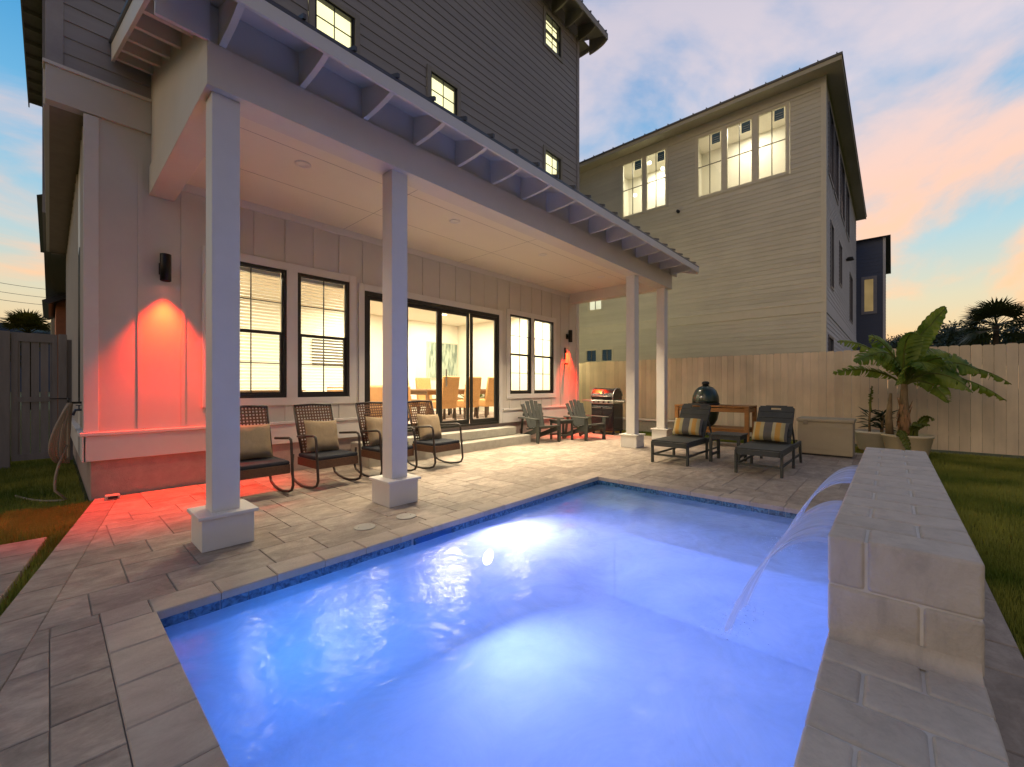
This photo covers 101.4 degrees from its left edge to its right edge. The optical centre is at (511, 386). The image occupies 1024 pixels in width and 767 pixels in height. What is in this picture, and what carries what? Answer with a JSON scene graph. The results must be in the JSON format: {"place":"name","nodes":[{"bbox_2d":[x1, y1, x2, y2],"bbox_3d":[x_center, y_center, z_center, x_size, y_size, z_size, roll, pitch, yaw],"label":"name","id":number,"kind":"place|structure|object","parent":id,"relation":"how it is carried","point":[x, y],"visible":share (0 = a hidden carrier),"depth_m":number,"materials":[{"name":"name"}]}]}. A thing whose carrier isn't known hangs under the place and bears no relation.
{"place":"outdoors","nodes":[
{"label":"outdoors","id":0,"kind":"place"},
{"bbox_2d":[0,537,46,602],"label":"side path","id":1,"kind":"structure","parent":0,"point":[15,557],"depth_m":3.10,"materials":[{"name":"grey stone"}]},
{"bbox_2d":[0,326,50,391],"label":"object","id":2,"kind":"structure","parent":0,"point":[4,329],"depth_m":106.20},
{"bbox_2d":[0,457,92,615],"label":"side grass","id":3,"kind":"structure","parent":0,"point":[21,519],"depth_m":4.48,"materials":[{"name":"green plant"}]},
{"bbox_2d":[240,388,305,391],"bbox_3d":[-5.165,0.438,8.596,0.800,0.800,1.500,0,0,42],"label":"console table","id":4,"kind":"object","parent":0,"point":[263,390],"visible":0.18,"depth_m":8.43,"materials":[{"name":"brown wood"}]},
{"bbox_2d":[327,385,411,420],"bbox_3d":[-3.422,0.404,9.715,0.920,0.868,2.020,0,0,42],"label":"sofa","id":5,"kind":"object","parent":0,"point":[376,393],"visible":0.14,"depth_m":9.45,"materials":[{"name":"beige leather"}]},
{"bbox_2d":[0,431,862,766],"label":"patio paving","id":6,"kind":"structure","parent":0,"point":[58,703],"depth_m":3.72,"materials":[{"name":"beige stone"}]},
{"bbox_2d":[105,493,119,499],"bbox_3d":[-4.439,1.224,4.658,0.105,0.047,0.120,0,0,42],"label":"drain box","id":7,"kind":"object","parent":6,"relation":"on","point":[112,496],"visible":1,"depth_m":4.63,"materials":[{"name":"plastic"}]},
{"bbox_2d":[240,405,294,492],"bbox_3d":[-2.957,0.737,4.813,0.766,1.030,0.591,0,0,41],"label":"rocking chair","id":8,"kind":"object","parent":6,"relation":"on","point":[253,468],"visible":0.47,"depth_m":4.78,"materials":[{"name":"brown wicker"}]},
{"bbox_2d":[240,423,272,459],"bbox_3d":[-3.040,0.640,4.888,0.180,0.420,0.440,-24,-17,38],"label":"pillow","id":9,"kind":"object","parent":8,"relation":"on","point":[255,441],"visible":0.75,"depth_m":4.85,"materials":[{"name":"beige fabric"}]},
{"bbox_2d":[292,403,361,488],"bbox_3d":[-2.406,0.737,5.420,0.766,1.030,0.591,0,0,39],"label":"rocking chair","id":10,"kind":"object","parent":6,"relation":"on","point":[316,459],"visible":0.89,"depth_m":5.38,"materials":[{"name":"brown wicker"}]},
{"bbox_2d":[304,420,339,451],"bbox_3d":[-2.489,0.640,5.495,0.180,0.420,0.440,-24,-18,36],"label":"pillow","id":11,"kind":"object","parent":10,"relation":"on","point":[325,433],"visible":0.94,"depth_m":5.42,"materials":[{"name":"beige fabric"}]},
{"bbox_2d":[354,523,375,530],"bbox_3d":[-1.308,1.242,3.723,0.184,0.013,0.184,0,0,42],"label":"access cover","id":12,"kind":"object","parent":6,"relation":"on","point":[364,526],"visible":1,"depth_m":3.72,"materials":[{"name":"plastic"}]},
{"bbox_2d":[354,401,417,476],"bbox_3d":[-1.827,0.737,6.029,0.766,1.030,0.591,0,0,40],"label":"rocking chair","id":13,"kind":"object","parent":6,"relation":"on","point":[374,451],"visible":0.63,"depth_m":6.00,"materials":[{"name":"brown wicker"}]},
{"bbox_2d":[365,416,382,444],"bbox_3d":[-1.910,0.640,6.104,0.180,0.420,0.440,-24,-19,36],"label":"pillow","id":14,"kind":"object","parent":13,"relation":"on","point":[374,423],"visible":0.55,"depth_m":5.97,"materials":[{"name":"beige fabric"}]},
{"bbox_2d":[396,513,415,519],"bbox_3d":[-1.019,1.242,4.028,0.184,0.013,0.184,0,0,42],"label":"access cover","id":15,"kind":"object","parent":6,"relation":"on","point":[404,516],"visible":1,"depth_m":4.00,"materials":[{"name":"plastic"}]},
{"bbox_2d":[407,400,463,468],"bbox_3d":[-1.242,0.737,6.645,0.766,1.030,0.591,0,0,39],"label":"rocking chair","id":16,"kind":"object","parent":6,"relation":"on","point":[434,446],"visible":0.79,"depth_m":6.59,"materials":[{"name":"brown wicker"}]},
{"bbox_2d":[416,414,441,439],"bbox_3d":[-1.325,0.640,6.721,0.180,0.420,0.440,-23,-18,35],"label":"pillow","id":17,"kind":"object","parent":16,"relation":"on","point":[433,421],"visible":0.89,"depth_m":6.62,"materials":[{"name":"beige fabric"}]},
{"bbox_2d":[518,400,563,443],"bbox_3d":[0.626,0.787,9.652,0.790,0.937,0.884,0,0,-30],"label":"adirondack chair","id":18,"kind":"object","parent":6,"relation":"on","point":[534,418],"visible":0.96,"depth_m":9.75,"materials":[{"name":"grey wood"}]},
{"bbox_2d":[549,419,573,440],"bbox_3d":[1.171,1.015,9.898,0.450,0.470,0.392,0,0,-33],"label":"side table","id":19,"kind":"object","parent":6,"relation":"on","point":[563,422],"visible":0.75,"depth_m":9.84,"materials":[{"name":"grey wood"}]},
{"bbox_2d":[563,399,608,440],"bbox_3d":[1.733,0.787,10.086,0.790,0.937,0.884,0,0,-34],"label":"adirondack chair","id":20,"kind":"object","parent":6,"relation":"on","point":[580,422],"visible":0.98,"depth_m":10.13,"materials":[{"name":"grey wood"}]},
{"bbox_2d":[582,388,625,434],"bbox_3d":[2.503,0.637,11.130,1.240,1.223,0.585,0,0,42],"label":"gas grill","id":21,"kind":"object","parent":6,"relation":"on","point":[607,402],"visible":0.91,"depth_m":10.94,"materials":[{"name":"silver metal"}]},
{"bbox_2d":[591,406,601,426],"bbox_3d":[2.232,0.795,11.071,0.314,0.570,0.033,0,0,42],"label":"cabinet door","id":22,"kind":"structure","parent":21,"relation":"in","point":[595,410],"depth_m":11.07,"materials":[{"name":"black metal"}]},
{"bbox_2d":[602,406,612,428],"bbox_3d":[2.470,0.795,10.854,0.314,0.570,0.033,0,0,42],"label":"cabinet door","id":23,"kind":"structure","parent":21,"relation":"in","point":[606,410],"depth_m":10.83,"materials":[{"name":"black metal"}]},
{"bbox_2d":[651,403,716,466],"bbox_3d":[3.079,0.783,7.358,0.602,0.948,1.720,0,0,42],"label":"sun lounger","id":24,"kind":"object","parent":6,"relation":"on","point":[688,410],"visible":0.86,"depth_m":7.23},
{"bbox_2d":[672,418,703,435],"bbox_3d":[3.112,0.705,7.424,0.500,0.320,0.184,0,-30,39],"label":"pillow","id":25,"kind":"object","parent":24,"relation":"on","point":[689,426],"visible":1,"depth_m":7.35,"materials":[{"name":"fabric"}]},
{"bbox_2d":[674,404,756,441],"bbox_3d":[4.415,0.824,9.130,1.480,0.852,0.720,0,0,42],"label":"grill table","id":26,"kind":"object","parent":6,"relation":"on","point":[746,410],"visible":0.52,"depth_m":8.73,"materials":[{"name":"brown wood"}]},
{"bbox_2d":[692,381,719,425],"bbox_3d":[4.241,0.372,9.220,0.564,0.980,0.664,0,0,42],"label":"egg grill","id":27,"kind":"object","parent":26,"relation":"on","point":[705,393],"visible":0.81,"depth_m":9.05,"materials":[{"name":"green ceramic"}]},
{"bbox_2d":[708,431,747,461],"bbox_3d":[3.613,1.015,7.009,0.492,0.470,0.500,0,0,42],"label":"side table","id":28,"kind":"object","parent":6,"relation":"on","point":[736,436],"visible":0.9,"depth_m":6.97,"materials":[{"name":"grey wood"}]},
{"bbox_2d":[734,405,801,478],"bbox_3d":[4.013,0.783,6.512,0.602,0.948,1.720,0,0,42],"label":"sun lounger","id":29,"kind":"object","parent":6,"relation":"on","point":[778,449],"visible":0.92,"depth_m":6.39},
{"bbox_2d":[751,422,789,441],"bbox_3d":[4.045,0.705,6.578,0.500,0.320,0.183,0,-30,45],"label":"pillow","id":30,"kind":"object","parent":29,"relation":"on","point":[770,431],"visible":1,"depth_m":6.50,"materials":[{"name":"fabric"}]},
{"bbox_2d":[796,416,856,458],"bbox_3d":[5.787,0.915,7.725,0.840,0.670,0.640,0,0,42],"label":"deck box","id":31,"kind":"object","parent":6,"relation":"on","point":[827,436],"visible":0.99,"depth_m":7.50,"materials":[{"name":"beige plastic"}]},
{"bbox_2d":[0,497,1023,766],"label":"patio border","id":32,"kind":"object","parent":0,"point":[26,611],"visible":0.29,"depth_m":2.15,"materials":[{"name":"grey stone"}]},
{"bbox_2d":[0,389,1023,614],"bbox_3d":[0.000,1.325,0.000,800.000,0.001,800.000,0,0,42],"label":"ground","id":33,"kind":"structure","parent":0,"point":[85,497],"depth_m":8.70,"materials":[{"name":"green plant"}]},
{"bbox_2d":[0,283,49,322],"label":"power line","id":34,"kind":"object","parent":33,"relation":"on","point":[20,294],"visible":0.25,"depth_m":54.54,"materials":[{"name":"black metal"}]},
{"bbox_2d":[0,309,50,409],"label":"palm tree","id":35,"kind":"object","parent":33,"relation":"on","point":[27,321],"visible":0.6,"depth_m":23.62,"materials":[{"name":"green plant"}]},
{"bbox_2d":[37,194,54,334],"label":"house","id":36,"kind":"structure","parent":33,"relation":"on","point":[39,207],"depth_m":18.77,"materials":[{"name":"metal"}]},
{"bbox_2d":[42,293,65,419],"bbox_3d":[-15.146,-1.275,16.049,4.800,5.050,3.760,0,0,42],"label":"downspout","id":37,"kind":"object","parent":33,"relation":"on","point":[54,307],"depth_m":13.61,"materials":[{"name":"metal"}]},
{"bbox_2d":[20,0,698,552],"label":"house","id":38,"kind":"structure","parent":33,"relation":"on","point":[384,190],"depth_m":5.36,"materials":[{"name":"paint"}]},
{"bbox_2d":[0,330,72,468],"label":"side gate","id":39,"kind":"structure","parent":38,"relation":"attached to","point":[25,399],"depth_m":6.82,"materials":[{"name":"grey wood"}]},
{"bbox_2d":[15,398,81,501],"bbox_3d":[-5.435,0.719,4.845,0.910,1.178,0.327,0,0,0],"label":"garden hose","id":40,"kind":"object","parent":38,"relation":"attached to","point":[63,423],"visible":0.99,"depth_m":4.81,"materials":[{"name":"beige rubber"}]},
{"bbox_2d":[78,247,79,401],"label":"window","id":41,"kind":"structure","parent":38,"relation":"in","point":[79,247],"depth_m":5.40,"materials":[{"name":"glass"}]},
{"bbox_2d":[159,253,171,281],"bbox_3d":[-4.194,-1.433,5.070,0.170,0.325,0.110,0,0,42],"label":"wall lamp","id":42,"kind":"object","parent":38,"relation":"attached to","point":[165,268],"visible":1,"depth_m":5.01,"materials":[{"name":"black metal"}]},
{"bbox_2d":[240,261,286,397],"bbox_3d":[-3.664,-0.775,5.865,0.130,1.870,0.910,0,0,42],"label":"window","id":43,"kind":"structure","parent":38,"relation":"in","point":[264,270],"depth_m":6.03,"materials":[{"name":"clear glass"}]},
{"bbox_2d":[298,273,348,396],"bbox_3d":[-2.985,-0.775,6.613,0.130,1.870,0.810,0,0,42],"label":"window","id":44,"kind":"structure","parent":38,"relation":"in","point":[322,281],"depth_m":6.63,"materials":[{"name":"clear glass"}]},
{"bbox_2d":[312,339,342,364],"bbox_3d":[-4.954,-0.950,11.745,0.077,0.700,1.250,0,0,42],"label":"television","id":45,"kind":"object","parent":38,"relation":"attached to","point":[327,352],"visible":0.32,"depth_m":11.55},
{"bbox_2d":[315,0,353,47],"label":"window","id":46,"kind":"structure","parent":38,"relation":"in","point":[334,22],"depth_m":6.82,"materials":[{"name":"yellow glass"}]},
{"bbox_2d":[408,340,412,410],"bbox_3d":[-3.488,-0.331,13.385,0.048,2.338,0.750,0,0,42],"label":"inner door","id":47,"kind":"structure","parent":38,"relation":"in","point":[410,342],"depth_m":13.57,"materials":[{"name":"white"}]},
{"bbox_2d":[408,380,418,412],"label":"dining chair","id":48,"kind":"object","parent":38,"relation":"on","point":[413,399],"visible":0.06,"depth_m":11.38,"materials":[{"name":"beige fabric"}]},
{"bbox_2d":[415,378,435,409],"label":"dining chair","id":49,"kind":"object","parent":38,"relation":"on","point":[423,383],"visible":0.35,"depth_m":12.10,"materials":[{"name":"beige fabric"}]},
{"bbox_2d":[365,291,498,434],"bbox_3d":[-1.418,-0.395,8.297,0.135,2.450,3.270,0,0,42],"label":"sliding door","id":50,"kind":"structure","parent":38,"relation":"in","point":[439,309],"depth_m":8.36,"materials":[{"name":"black glass"}]},
{"bbox_2d":[427,341,457,378],"bbox_3d":[-2.405,-0.900,14.583,0.041,1.260,1.340,0,0,42],"label":"painting","id":51,"kind":"object","parent":38,"relation":"attached to","point":[450,357],"visible":0.67,"depth_m":14.62,"materials":[{"name":"paper"}]},
{"bbox_2d":[431,72,456,114],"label":"window","id":52,"kind":"structure","parent":38,"relation":"in","point":[445,97],"depth_m":8.49,"materials":[{"name":"yellow glass"}]},
{"bbox_2d":[429,376,459,420],"bbox_3d":[-1.674,0.292,10.358,0.607,1.096,0.500,0,0,42],"label":"dining chair","id":53,"kind":"object","parent":38,"relation":"on","point":[450,395],"visible":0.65,"depth_m":10.21,"materials":[{"name":"beige fabric"}]},
{"bbox_2d":[410,389,485,415],"bbox_3d":[-1.732,0.453,11.490,1.000,0.770,2.200,0,0,42],"label":"dining table","id":54,"kind":"object","parent":38,"relation":"on","point":[427,392],"visible":0.27,"depth_m":10.63,"materials":[{"name":"brown wood"}]},
{"bbox_2d":[448,398,460,414],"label":"dining chair","id":55,"kind":"object","parent":38,"relation":"on","point":[449,411],"visible":0.11,"depth_m":12.54,"materials":[{"name":"beige fabric"}]},
{"bbox_2d":[453,377,481,418],"bbox_3d":[-1.171,0.292,10.913,0.607,1.096,0.500,0,0,42],"label":"dining chair","id":56,"kind":"object","parent":38,"relation":"on","point":[476,390],"visible":0.59,"depth_m":10.78,"materials":[{"name":"beige fabric"}]},
{"bbox_2d":[474,377,493,417],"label":"dining chair","id":57,"kind":"object","parent":38,"relation":"on","point":[487,401],"visible":0.51,"depth_m":11.21,"materials":[{"name":"beige fabric"}]},
{"bbox_2d":[510,314,530,393],"bbox_3d":[0.179,-0.760,10.068,0.082,1.860,0.780,0,0,42],"label":"window","id":58,"kind":"structure","parent":38,"relation":"in","point":[528,391],"depth_m":10.23,"materials":[{"name":"clear glass"}]},
{"bbox_2d":[534,319,552,392],"bbox_3d":[0.783,-0.760,10.735,0.082,1.860,0.820,0,0,42],"label":"window","id":59,"kind":"structure","parent":38,"relation":"in","point":[537,320],"depth_m":10.82,"materials":[{"name":"clear glass"}]},
{"bbox_2d":[546,150,560,179],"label":"window","id":60,"kind":"structure","parent":38,"relation":"in","point":[550,161],"depth_m":11.20,"materials":[{"name":"yellow glass"}]},
{"bbox_2d":[546,13,560,56],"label":"window","id":61,"kind":"structure","parent":38,"relation":"in","point":[551,40],"depth_m":11.17,"materials":[{"name":"yellow glass"}]},
{"bbox_2d":[564,348,567,364],"bbox_3d":[1.469,-0.830,11.382,0.090,0.460,0.070,0,0,42],"label":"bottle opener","id":62,"kind":"object","parent":38,"relation":"attached to","point":[565,351],"visible":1,"depth_m":11.38,"materials":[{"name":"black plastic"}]},
{"bbox_2d":[566,330,571,341],"bbox_3d":[1.568,-1.373,11.428,0.170,0.325,0.110,0,0,42],"label":"wall lamp","id":63,"kind":"object","parent":38,"relation":"attached to","point":[569,336],"visible":1,"depth_m":11.36,"materials":[{"name":"black metal"}]},
{"bbox_2d":[100,472,827,766],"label":"swimming pool","id":64,"kind":"structure","parent":33,"relation":"in","point":[166,722],"depth_m":3.04,"materials":[{"name":"liquid"}]},
{"bbox_2d":[164,484,828,766],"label":"water","id":65,"kind":"structure","parent":64,"relation":"in","point":[707,727],"depth_m":2.13,"materials":[{"name":"blue liquid"}]},
{"bbox_2d":[704,500,842,644],"bbox_3d":[1.428,1.008,2.336,0.607,0.690,0.820,0,0,42],"label":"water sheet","id":66,"kind":"object","parent":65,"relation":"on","point":[815,523],"visible":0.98,"depth_m":2.20,"materials":[{"name":"blue"}]},
{"bbox_2d":[765,465,857,551],"bbox_3d":[2.430,1.008,3.466,0.639,0.690,0.800,0,0,42],"label":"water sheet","id":67,"kind":"object","parent":65,"relation":"on","point":[845,473],"visible":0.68,"depth_m":3.29,"materials":[{"name":"blue"}]},
{"bbox_2d":[586,416,705,434],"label":"wall","id":68,"kind":"structure","parent":33,"relation":"on","point":[646,424],"depth_m":11.87,"materials":[{"name":"wood"}]},
{"bbox_2d":[579,51,866,416],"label":"neighbour house","id":69,"kind":"structure","parent":33,"relation":"on","point":[751,203],"depth_m":13.50,"materials":[{"name":"beige wood"}]},
{"bbox_2d":[586,349,596,361],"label":"window","id":70,"kind":"structure","parent":69,"relation":"in","point":[591,355],"depth_m":16.78,"materials":[{"name":"blue glass"}]},
{"bbox_2d":[588,300,601,310],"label":"window","id":71,"kind":"structure","parent":69,"relation":"in","point":[596,305],"depth_m":16.68,"materials":[{"name":"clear glass"}]},
{"bbox_2d":[601,348,611,361],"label":"window","id":72,"kind":"structure","parent":69,"relation":"in","point":[606,354],"depth_m":16.33,"materials":[{"name":"blue glass"}]},
{"bbox_2d":[622,157,642,217],"bbox_3d":[4.510,-7.345,15.570,0.810,2.010,0.170,0,0,42],"label":"window","id":73,"kind":"structure","parent":69,"relation":"in","point":[638,161],"depth_m":15.52,"materials":[{"name":"white glass"}]},
{"bbox_2d":[646,148,665,210],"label":"window","id":74,"kind":"structure","parent":69,"relation":"in","point":[661,152],"depth_m":14.91,"materials":[{"name":"white glass"}]},
{"bbox_2d":[697,129,721,197],"bbox_3d":[6.477,-7.270,13.720,0.770,2.000,0.070,0,0,42],"label":"window","id":75,"kind":"structure","parent":69,"relation":"in","point":[715,135],"depth_m":13.71,"materials":[{"name":"clear glass"}]},
{"bbox_2d":[726,117,752,189],"bbox_3d":[7.125,-7.270,13.132,0.760,2.000,0.070,0,0,42],"label":"window","id":76,"kind":"structure","parent":69,"relation":"in","point":[745,123],"depth_m":13.11,"materials":[{"name":"white glass"}]},
{"bbox_2d":[757,104,786,180],"bbox_3d":[7.777,-7.270,12.541,0.760,2.000,0.070,0,0,42],"label":"window","id":77,"kind":"structure","parent":69,"relation":"in","point":[779,111],"depth_m":12.47,"materials":[{"name":"white glass"}]},
{"bbox_2d":[828,101,833,189],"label":"window","id":78,"kind":"structure","parent":69,"relation":"in","point":[831,121],"depth_m":12.79,"materials":[{"name":"glass"}]},
{"bbox_2d":[828,334,833,350],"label":"window","id":79,"kind":"structure","parent":69,"relation":"in","point":[830,339],"depth_m":12.62,"materials":[{"name":"glass"}]},
{"bbox_2d":[830,220,833,291],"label":"window","id":80,"kind":"structure","parent":69,"relation":"in","point":[831,224],"depth_m":12.79,"materials":[{"name":"glass"}]},
{"bbox_2d":[834,126,838,205],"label":"window","id":81,"kind":"structure","parent":69,"relation":"in","point":[836,144],"depth_m":14.12,"materials":[{"name":"glass"}]},
{"bbox_2d":[839,240,841,287],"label":"window","id":82,"kind":"structure","parent":69,"relation":"in","point":[840,246],"depth_m":15.22,"materials":[{"name":"glass"}]},
{"bbox_2d":[840,154,844,226],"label":"window","id":83,"kind":"structure","parent":69,"relation":"in","point":[842,171],"depth_m":15.83,"materials":[{"name":"glass"}]},
{"bbox_2d":[846,182,849,241],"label":"window","id":84,"kind":"structure","parent":69,"relation":"in","point":[847,191],"depth_m":17.62,"materials":[{"name":"glass"}]},
{"bbox_2d":[849,272,852,323],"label":"window","id":85,"kind":"structure","parent":69,"relation":"in","point":[851,279],"depth_m":19.36,"materials":[{"name":"glass"}]},
{"bbox_2d":[579,343,1023,455],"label":"fence","id":86,"kind":"object","parent":33,"relation":"on","point":[785,379],"visible":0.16,"depth_m":9.23,"materials":[{"name":"beige wood"}]},
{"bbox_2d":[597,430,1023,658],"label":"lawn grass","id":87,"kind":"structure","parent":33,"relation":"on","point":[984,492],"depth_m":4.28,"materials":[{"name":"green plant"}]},
{"bbox_2d":[855,429,896,449],"bbox_3d":[7.176,1.060,8.274,0.694,0.380,0.694,0,0,42],"label":"planter","id":88,"kind":"object","parent":87,"relation":"on","point":[865,438],"visible":0.47,"depth_m":8.14,"materials":[{"name":"beige concrete"}]},
{"bbox_2d":[855,386,897,431],"bbox_3d":[7.220,0.456,8.286,0.724,0.952,0.693,0,0,42],"label":"potted shrub","id":89,"kind":"object","parent":88,"relation":"on","point":[881,415],"visible":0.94,"depth_m":8.27,"materials":[{"name":"green plant"}]},
{"bbox_2d":[881,432,934,456],"bbox_3d":[7.065,1.050,7.497,0.714,0.400,0.714,0,0,42],"label":"planter","id":90,"kind":"object","parent":87,"relation":"on","point":[921,442],"visible":0.52,"depth_m":7.24,"materials":[{"name":"beige plastic"}]},
{"bbox_2d":[833,306,1011,449],"bbox_3d":[7.216,-0.136,7.514,2.800,2.655,1.247,0,0,-4],"label":"banana plant","id":91,"kind":"object","parent":90,"relation":"in","point":[915,360],"visible":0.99,"depth_m":7.34,"materials":[{"name":"green plant"}]},
{"bbox_2d":[856,234,890,409],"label":"navy house","id":92,"kind":"structure","parent":33,"relation":"on","point":[873,262],"depth_m":22.81,"materials":[{"name":"blue paint"}]},
{"bbox_2d":[861,275,876,314],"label":"window","id":93,"kind":"structure","parent":92,"relation":"in","point":[868,284],"depth_m":22.85,"materials":[{"name":"beige glass"}]},
{"bbox_2d":[886,334,900,346],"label":"tree","id":94,"kind":"object","parent":33,"relation":"on","point":[887,340],"depth_m":46.55,"materials":[{"name":"green plant"}]},
{"bbox_2d":[793,447,1009,766],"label":"raised wall","id":95,"kind":"structure","parent":33,"relation":"on","point":[899,682],"depth_m":1.49,"materials":[{"name":"stone"}]},
{"bbox_2d":[888,326,945,348],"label":"tree","id":96,"kind":"object","parent":33,"relation":"on","point":[895,341],"visible":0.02,"depth_m":44.90,"materials":[{"name":"green plant"}]},
{"bbox_2d":[930,320,986,346],"bbox_3d":[41.735,-2.559,40.134,5.776,7.839,5.541,0,0,42],"label":"tree","id":97,"kind":"object","parent":33,"relation":"on","point":[938,334],"visible":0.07,"depth_m":39.40,"materials":[{"name":"green plant"}]},
{"bbox_2d":[930,325,992,401],"bbox_3d":[38.880,-2.027,36.210,4.088,6.778,4.459,0,0,42],"label":"tree","id":98,"kind":"object","parent":33,"relation":"on","point":[952,339],"visible":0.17,"depth_m":36.50,"materials":[{"name":"green plant"}]},
{"bbox_2d":[952,295,1023,344],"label":"palm tree","id":99,"kind":"object","parent":33,"relation":"on","point":[996,309],"visible":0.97,"depth_m":29.88,"materials":[{"name":"green plant"}]},
{"bbox_2d":[992,317,1023,364],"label":"tree","id":100,"kind":"object","parent":33,"relation":"on","point":[1005,341],"visible":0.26,"depth_m":37.87,"materials":[{"name":"green plant"}]},
{"bbox_2d":[0,0,1023,388],"label":"sky","id":101,"kind":"structure","parent":0,"point":[936,87],"materials":[{"name":"blue"}]}
]}

